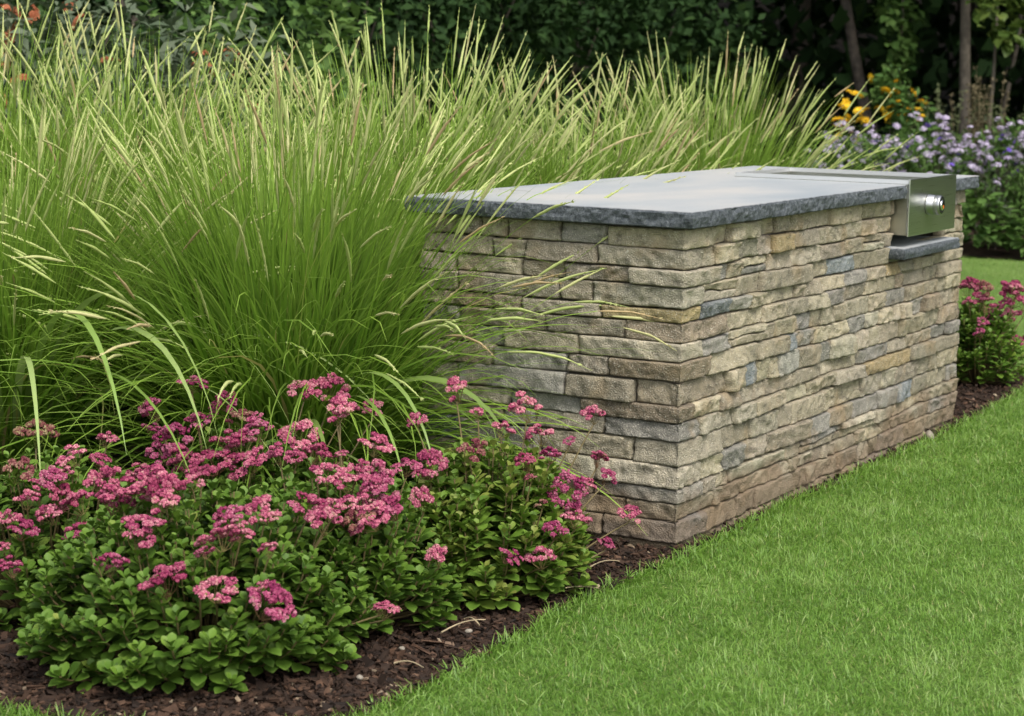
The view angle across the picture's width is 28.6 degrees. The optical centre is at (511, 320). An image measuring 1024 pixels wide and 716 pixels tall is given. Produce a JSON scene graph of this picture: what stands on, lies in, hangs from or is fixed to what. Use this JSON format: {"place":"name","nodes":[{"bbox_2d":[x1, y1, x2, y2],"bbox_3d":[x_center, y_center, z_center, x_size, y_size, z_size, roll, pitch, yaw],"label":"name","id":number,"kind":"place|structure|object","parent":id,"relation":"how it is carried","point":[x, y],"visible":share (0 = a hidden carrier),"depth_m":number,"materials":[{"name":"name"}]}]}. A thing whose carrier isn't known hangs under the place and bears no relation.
{"place":"outdoors","nodes":[
{"label":"outdoors","id":0,"kind":"place"},
{"bbox_2d":[0,0,285,237],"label":"ornamental grass","id":1,"kind":"object","parent":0,"point":[12,103],"depth_m":7.08,"materials":[{"name":"green plant"}]},
{"bbox_2d":[0,0,302,203],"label":"orange flowered shrub","id":2,"kind":"object","parent":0,"point":[174,25],"visible":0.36,"depth_m":9.50,"materials":[{"name":"green plant"}]},
{"bbox_2d":[144,67,506,225],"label":"ornamental grass","id":3,"kind":"object","parent":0,"point":[303,128],"depth_m":7.92,"materials":[{"name":"green plant"}]},
{"bbox_2d":[295,91,596,187],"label":"ornamental grass","id":4,"kind":"object","parent":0,"point":[485,138],"depth_m":8.85,"materials":[{"name":"green plant"}]},
{"bbox_2d":[0,255,1023,715],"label":"lawn","id":5,"kind":"structure","parent":0,"point":[1002,272],"depth_m":4.67,"materials":[{"name":"plant"}]},
{"bbox_2d":[1,0,125,104],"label":"dark shrub","id":6,"kind":"object","parent":5,"relation":"on","point":[36,35],"visible":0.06,"depth_m":13.31,"materials":[{"name":"green plant"}]},
{"bbox_2d":[0,0,179,162],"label":"leafy shrub","id":7,"kind":"object","parent":5,"relation":"on","point":[41,8],"visible":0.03,"depth_m":10.92,"materials":[{"name":"green plant"}]},
{"bbox_2d":[3,0,363,148],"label":"dark shrub","id":8,"kind":"object","parent":5,"relation":"on","point":[269,9],"visible":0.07,"depth_m":13.40,"materials":[{"name":"green plant"}]},
{"bbox_2d":[111,0,395,194],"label":"leafy shrub","id":9,"kind":"object","parent":5,"relation":"on","point":[345,22],"visible":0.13,"depth_m":11.46,"materials":[{"name":"green plant"}]},
{"bbox_2d":[127,0,498,169],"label":"dark shrub","id":10,"kind":"object","parent":5,"relation":"on","point":[399,26],"visible":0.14,"depth_m":14.02,"materials":[{"name":"green plant"}]},
{"bbox_2d":[0,367,1023,715],"bbox_3d":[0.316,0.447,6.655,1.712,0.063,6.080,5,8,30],"label":"bark mulch","id":11,"kind":"object","parent":5,"relation":"on","point":[382,651],"visible":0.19,"depth_m":4.22,"materials":[{"name":"brown wood"}]},
{"bbox_2d":[0,418,165,631],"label":"sedum plant","id":12,"kind":"object","parent":11,"relation":"on","point":[44,521],"visible":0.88,"depth_m":4.55,"materials":[{"name":"pink plant"}]},
{"bbox_2d":[0,58,401,497],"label":"ornamental grass","id":13,"kind":"object","parent":11,"relation":"on","point":[12,331],"depth_m":5.51,"materials":[{"name":"green plant"}]},
{"bbox_2d":[14,461,400,693],"bbox_3d":[-0.663,0.512,4.344,0.803,0.433,0.858,5,8,30],"label":"sedum plant","id":14,"kind":"object","parent":11,"relation":"on","point":[154,574],"visible":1,"depth_m":4.14,"materials":[{"name":"green plant"}]},
{"bbox_2d":[0,0,445,465],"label":"ornamental grass","id":15,"kind":"object","parent":11,"relation":"on","point":[194,80],"depth_m":6.64,"materials":[{"name":"green plant"}]},
{"bbox_2d":[137,372,383,500],"bbox_3d":[-0.677,0.389,5.029,0.551,0.497,0.632,5,8,30],"label":"sedum plant","id":16,"kind":"object","parent":11,"relation":"on","point":[229,457],"visible":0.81,"depth_m":4.93,"materials":[{"name":"pink plant"}]},
{"bbox_2d":[0,29,674,534],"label":"ornamental grass","id":17,"kind":"object","parent":11,"relation":"on","point":[354,319],"depth_m":5.32,"materials":[{"name":"green plant"}]},
{"bbox_2d":[236,394,466,633],"bbox_3d":[-0.398,0.436,4.622,0.612,0.516,0.588,-2,8,-24],"label":"sedum plant","id":18,"kind":"object","parent":11,"relation":"on","point":[377,523],"visible":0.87,"depth_m":4.49,"materials":[{"name":"green plant"}]},
{"bbox_2d":[356,674,362,679],"bbox_3d":[-0.317,0.742,4.177,0.017,0.011,0.013,6,9,34],"label":"pebble","id":19,"kind":"object","parent":11,"relation":"on","point":[359,677],"visible":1,"depth_m":4.17,"materials":[{"name":"stone"}]},
{"bbox_2d":[108,0,684,462],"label":"ornamental grass","id":20,"kind":"object","parent":11,"relation":"on","point":[408,110],"depth_m":6.74,"materials":[{"name":"green plant"}]},
{"bbox_2d":[394,660,423,667],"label":"dry stalk","id":21,"kind":"object","parent":11,"relation":"on","point":[407,661],"visible":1,"depth_m":4.24,"materials":[{"name":"plant"}]},
{"bbox_2d":[441,619,485,632],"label":"dry stalk","id":22,"kind":"object","parent":11,"relation":"on","point":[460,623],"visible":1,"depth_m":4.53,"materials":[{"name":"plant"}]},
{"bbox_2d":[464,617,479,625],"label":"dry stalk","id":23,"kind":"object","parent":11,"relation":"on","point":[476,621],"visible":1,"depth_m":4.56,"materials":[{"name":"plant"}]},
{"bbox_2d":[392,375,641,611],"bbox_3d":[-0.030,0.403,4.896,0.569,0.526,0.592,5,8,30],"label":"sedum plant","id":24,"kind":"object","parent":11,"relation":"on","point":[497,528],"visible":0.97,"depth_m":4.78,"materials":[{"name":"green plant"}]},
{"bbox_2d":[565,586,598,588],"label":"dry stalk","id":25,"kind":"object","parent":11,"relation":"on","point":[581,586],"visible":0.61,"depth_m":4.87,"materials":[{"name":"plant"}]},
{"bbox_2d":[588,560,619,568],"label":"dry stalk","id":26,"kind":"object","parent":11,"relation":"on","point":[602,561],"visible":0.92,"depth_m":5.12,"materials":[{"name":"plant"}]},
{"bbox_2d":[404,166,978,550],"bbox_3d":[0.698,0.038,6.520,0.919,0.961,2.471,5,8,30],"label":"stone counter","id":27,"kind":"object","parent":11,"relation":"on","point":[806,330],"visible":0.86,"depth_m":5.60,"materials":[{"name":"grey stone"}]},
{"bbox_2d":[735,167,956,236],"bbox_3d":[1.186,-0.417,6.976,0.682,0.190,0.489,5,8,30],"label":"gas burner","id":28,"kind":"object","parent":27,"relation":"in","point":[927,205],"visible":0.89,"depth_m":6.81,"materials":[{"name":"silver metal"}]},
{"bbox_2d":[925,430,933,439],"bbox_3d":[1.472,0.405,7.073,0.036,0.036,0.057,1,7,-2],"label":"pebble","id":29,"kind":"object","parent":11,"relation":"on","point":[929,432],"visible":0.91,"depth_m":7.05,"materials":[{"name":"stone"}]},
{"bbox_2d":[953,276,1023,385],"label":"sedum plant","id":30,"kind":"object","parent":11,"relation":"on","point":[986,335],"visible":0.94,"depth_m":8.28,"materials":[{"name":"green plant"}]},
{"bbox_2d":[11,0,1023,183],"bbox_3d":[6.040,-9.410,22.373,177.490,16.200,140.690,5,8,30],"label":"hedge","id":31,"kind":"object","parent":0,"point":[842,49],"depth_m":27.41,"materials":[{"name":"green plant"}]},
{"bbox_2d":[358,49,774,189],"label":"ornamental grass","id":32,"kind":"object","parent":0,"point":[641,167],"depth_m":7.55,"materials":[{"name":"green plant"}]},
{"bbox_2d":[501,32,917,180],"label":"ornamental grass","id":33,"kind":"object","parent":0,"point":[739,146],"depth_m":8.57,"materials":[{"name":"green plant"}]},
{"bbox_2d":[960,219,1023,258],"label":"border soil","id":34,"kind":"structure","parent":0,"point":[970,249],"depth_m":14.53,"materials":[{"name":"brown soil"}]},
{"bbox_2d":[280,0,643,180],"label":"dark shrub","id":35,"kind":"object","parent":34,"relation":"on","point":[565,25],"visible":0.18,"depth_m":14.83,"materials":[{"name":"green plant"}]},
{"bbox_2d":[390,0,706,181],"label":"dark shrub","id":36,"kind":"object","parent":34,"relation":"on","point":[624,26],"visible":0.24,"depth_m":15.67,"materials":[{"name":"green plant"}]},
{"bbox_2d":[477,0,783,164],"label":"dark shrub","id":37,"kind":"object","parent":34,"relation":"on","point":[711,41],"visible":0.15,"depth_m":16.88,"materials":[{"name":"green plant"}]},
{"bbox_2d":[791,120,916,172],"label":"aster bush","id":38,"kind":"object","parent":34,"relation":"on","point":[869,143],"visible":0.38,"depth_m":14.79,"materials":[{"name":"purple plant"}]},
{"bbox_2d":[823,62,941,172],"bbox_3d":[2.955,-1.356,16.028,0.952,1.407,0.935,2,7,11],"label":"golden daisy bush","id":39,"kind":"object","parent":34,"relation":"on","point":[899,113],"visible":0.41,"depth_m":15.82,"materials":[{"name":"green plant"}]},
{"bbox_2d":[858,0,924,132],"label":"young tree","id":40,"kind":"object","parent":34,"relation":"on","point":[904,45],"visible":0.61,"depth_m":17.91,"materials":[{"name":"green plant"}]},
{"bbox_2d":[858,112,985,229],"bbox_3d":[3.022,-1.022,14.769,0.990,1.021,0.900,5,8,30],"label":"aster bush","id":41,"kind":"object","parent":34,"relation":"on","point":[926,155],"visible":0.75,"depth_m":14.61,"materials":[{"name":"purple plant"}]},
{"bbox_2d":[901,83,974,174],"bbox_3d":[3.486,-1.327,16.461,0.669,1.231,0.667,5,8,30],"label":"seed spire plant","id":42,"kind":"object","parent":34,"relation":"on","point":[938,108],"visible":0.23,"depth_m":16.45,"materials":[{"name":"brown plant"}]},
{"bbox_2d":[958,0,971,191],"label":"woodland tree","id":43,"kind":"object","parent":34,"relation":"on","point":[964,74],"visible":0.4,"depth_m":17.98,"materials":[{"name":"grey plant"}]},
{"bbox_2d":[941,66,1016,230],"bbox_3d":[3.826,-1.397,16.491,0.777,1.376,0.681,5,8,30],"label":"seed spire plant","id":44,"kind":"object","parent":34,"relation":"on","point":[978,122],"visible":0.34,"depth_m":16.46,"materials":[{"name":"brown plant"}]},
{"bbox_2d":[943,116,1023,249],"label":"aster bush","id":45,"kind":"object","parent":34,"relation":"on","point":[990,150],"visible":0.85,"depth_m":14.47,"materials":[{"name":"purple plant"}]},
{"bbox_2d":[956,189,1023,250],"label":"border plant","id":46,"kind":"object","parent":34,"relation":"on","point":[978,238],"visible":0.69,"depth_m":14.12,"materials":[{"name":"green plant"}]},
{"bbox_2d":[966,0,1023,214],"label":"young tree","id":47,"kind":"object","parent":34,"relation":"on","point":[997,35],"visible":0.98,"depth_m":17.00,"materials":[{"name":"green plant"}]},
{"bbox_2d":[975,103,1023,225],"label":"seed spire plant","id":48,"kind":"object","parent":34,"relation":"on","point":[999,172],"visible":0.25,"depth_m":16.22,"materials":[{"name":"green plant"}]},
{"bbox_2d":[995,202,1023,256],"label":"border plant","id":49,"kind":"object","parent":34,"relation":"on","point":[1019,243],"visible":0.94,"depth_m":14.06,"materials":[{"name":"green plant"}]},
{"bbox_2d":[1002,120,1023,227],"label":"aster bush","id":50,"kind":"object","parent":34,"relation":"on","point":[1019,155],"visible":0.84,"depth_m":14.47,"materials":[{"name":"green plant"}]},
{"label":"woodland floor","id":51,"kind":"structure","parent":0,"visible":0},
{"bbox_2d":[114,0,137,48],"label":"woodland tree","id":52,"kind":"object","parent":51,"relation":"on","point":[133,20],"depth_m":17.47,"materials":[{"name":"green plant"}]},
{"bbox_2d":[774,0,918,167],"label":"woodland tree","id":53,"kind":"object","parent":51,"relation":"on","point":[828,8],"visible":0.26,"depth_m":21.16,"materials":[{"name":"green plant"}]},
{"bbox_2d":[840,0,873,140],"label":"woodland tree","id":54,"kind":"object","parent":51,"relation":"on","point":[855,60],"visible":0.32,"depth_m":19.04,"materials":[{"name":"brown plant"}]},
{"bbox_2d":[957,0,981,144],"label":"woodland tree","id":55,"kind":"object","parent":51,"relation":"on","point":[972,6],"depth_m":23.14,"materials":[{"name":"brown plant"}]},
{"bbox_2d":[986,14,1022,182],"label":"woodland tree","id":56,"kind":"object","parent":51,"relation":"on","point":[1014,58],"visible":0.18,"depth_m":19.00,"materials":[{"name":"brown plant"}]}
]}

